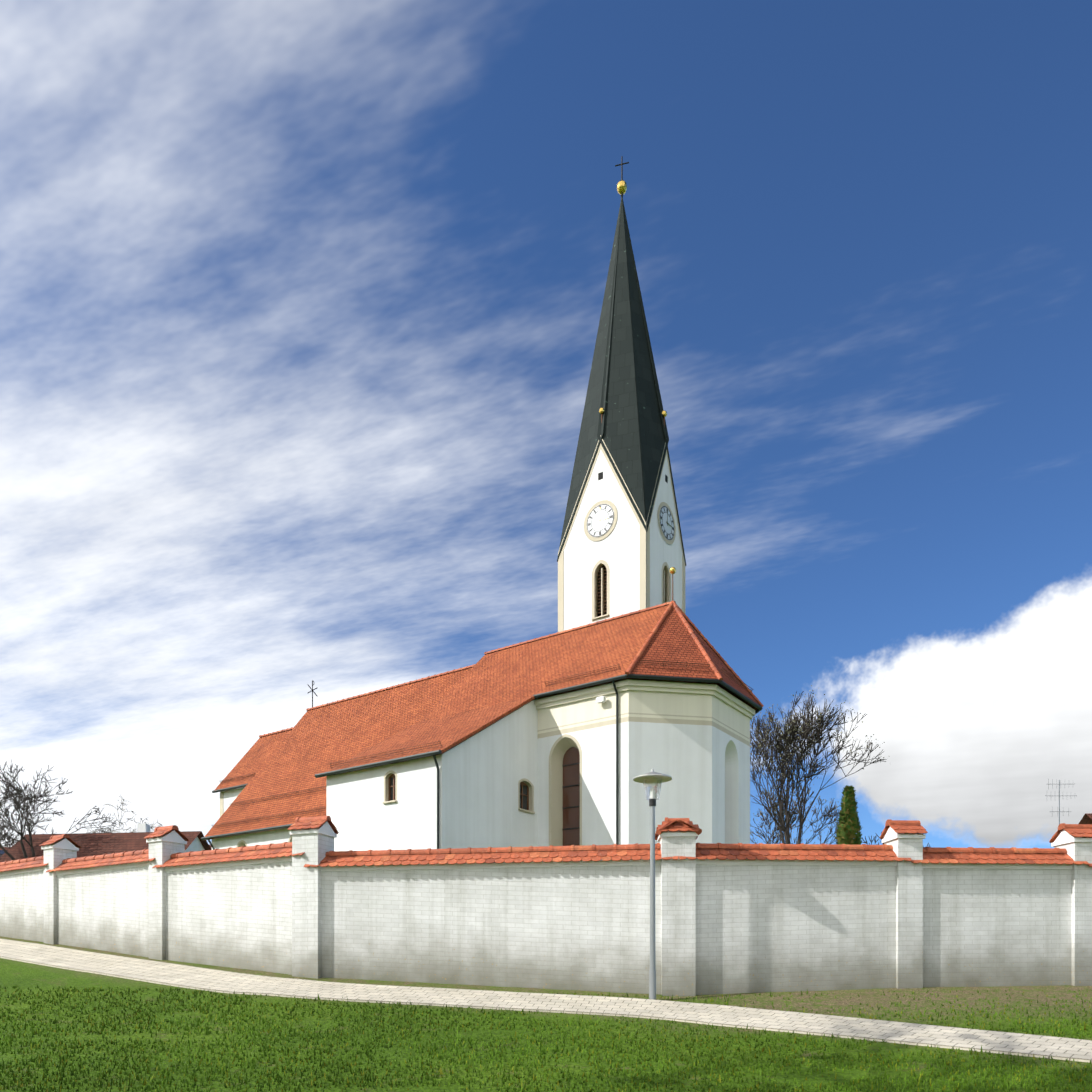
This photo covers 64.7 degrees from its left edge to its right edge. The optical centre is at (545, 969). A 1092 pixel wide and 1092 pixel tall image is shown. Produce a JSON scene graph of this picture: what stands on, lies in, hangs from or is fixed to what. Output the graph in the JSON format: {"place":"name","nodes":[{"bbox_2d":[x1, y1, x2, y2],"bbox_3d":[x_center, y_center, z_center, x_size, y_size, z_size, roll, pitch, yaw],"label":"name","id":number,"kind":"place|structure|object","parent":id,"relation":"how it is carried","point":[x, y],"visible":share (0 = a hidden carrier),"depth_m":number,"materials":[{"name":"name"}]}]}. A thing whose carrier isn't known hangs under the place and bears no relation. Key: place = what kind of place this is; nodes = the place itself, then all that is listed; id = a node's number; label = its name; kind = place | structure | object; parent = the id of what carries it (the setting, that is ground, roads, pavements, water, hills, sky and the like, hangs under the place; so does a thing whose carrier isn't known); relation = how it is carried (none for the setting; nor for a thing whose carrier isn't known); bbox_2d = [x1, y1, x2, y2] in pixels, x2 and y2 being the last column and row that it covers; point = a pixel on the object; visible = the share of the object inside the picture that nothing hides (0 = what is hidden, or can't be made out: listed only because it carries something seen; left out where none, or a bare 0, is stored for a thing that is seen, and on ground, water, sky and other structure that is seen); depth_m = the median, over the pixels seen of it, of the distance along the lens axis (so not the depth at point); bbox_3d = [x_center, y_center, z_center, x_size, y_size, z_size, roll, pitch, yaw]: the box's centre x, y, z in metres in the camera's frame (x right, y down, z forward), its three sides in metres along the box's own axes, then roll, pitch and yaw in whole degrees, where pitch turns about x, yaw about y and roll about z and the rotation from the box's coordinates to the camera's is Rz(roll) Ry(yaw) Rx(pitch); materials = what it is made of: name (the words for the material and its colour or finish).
{"place":"outdoors","nodes":[
{"label":"outdoors","id":0,"kind":"place"},
{"bbox_2d":[0,936,1091,1091],"bbox_3d":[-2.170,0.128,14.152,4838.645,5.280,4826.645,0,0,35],"label":"ground","id":1,"kind":"structure","parent":0,"point":[24,976],"depth_m":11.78,"materials":[{"name":"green plant"}]},
{"bbox_2d":[0,690,929,859],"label":"bare trees","id":2,"kind":"object","parent":1,"relation":"on","point":[782,801],"visible":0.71,"depth_m":52.92,"materials":[{"name":"brown plant"}]},
{"bbox_2d":[750,685,889,843],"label":"tree buds","id":3,"kind":"object","parent":2,"relation":"on","point":[801,729],"visible":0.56,"depth_m":51.99,"materials":[{"name":"brown plant"}]},
{"bbox_2d":[201,156,762,850],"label":"church","id":4,"kind":"structure","parent":1,"relation":"on","point":[559,770],"depth_m":33.11,"materials":[{"name":"paint"}]},
{"bbox_2d":[205,604,758,839],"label":"roofs","id":5,"kind":"structure","parent":4,"relation":"on","point":[448,711],"depth_m":38.63,"materials":[{"name":"red tile"}]},
{"bbox_2d":[213,659,751,827],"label":"snow guards","id":6,"kind":"object","parent":5,"relation":"on","point":[315,789],"visible":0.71,"depth_m":33.62,"materials":[{"name":"brown metal"}]},
{"bbox_2d":[259,601,763,736],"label":"ridge tiles","id":7,"kind":"object","parent":5,"relation":"on","point":[679,611],"visible":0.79,"depth_m":35.72,"materials":[{"name":"red tile"}]},
{"bbox_2d":[557,194,685,565],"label":"spire","id":8,"kind":"structure","parent":4,"relation":"on","point":[623,390],"depth_m":43.11,"materials":[{"name":"black metal"}]},
{"bbox_2d":[0,821,1091,995],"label":"enclosure wall","id":9,"kind":"structure","parent":1,"relation":"on","point":[726,926],"depth_m":15.85,"materials":[{"name":"paint"}]},
{"bbox_2d":[0,816,1091,871],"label":"wall coping tiles","id":10,"kind":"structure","parent":9,"relation":"on","point":[759,851],"depth_m":15.94,"materials":[{"name":"red tile"}]},
{"bbox_2d":[0,813,1091,861],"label":"houses","id":11,"kind":"structure","parent":1,"relation":"on","point":[91,844],"depth_m":59.00,"materials":[{"name":"tile"}]},
{"bbox_2d":[1048,779,1059,823],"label":"antenna","id":12,"kind":"object","parent":11,"relation":"attached to","point":[1059,796],"visible":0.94,"depth_m":51.41,"materials":[{"name":"silver metal"}]},
{"bbox_2d":[633,769,671,999],"bbox_3d":[1.857,-1.341,15.021,0.680,4.300,0.680,0,0,35],"label":"street lamp","id":13,"kind":"object","parent":1,"relation":"on","point":[651,777],"visible":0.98,"depth_m":14.98,"materials":[{"name":"silver metal"}]},
{"bbox_2d":[834,785,862,844],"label":"conifer","id":14,"kind":"object","parent":1,"relation":"on","point":[848,829],"visible":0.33,"depth_m":42.72,"materials":[{"name":"green plant"}]},
{"bbox_2d":[0,939,1091,1062],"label":"path","id":15,"kind":"structure","parent":0,"point":[221,981],"depth_m":14.43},
{"bbox_2d":[0,0,1091,847],"label":"sky","id":16,"kind":"structure","parent":0,"point":[301,301],"materials":[{"name":"blue"}]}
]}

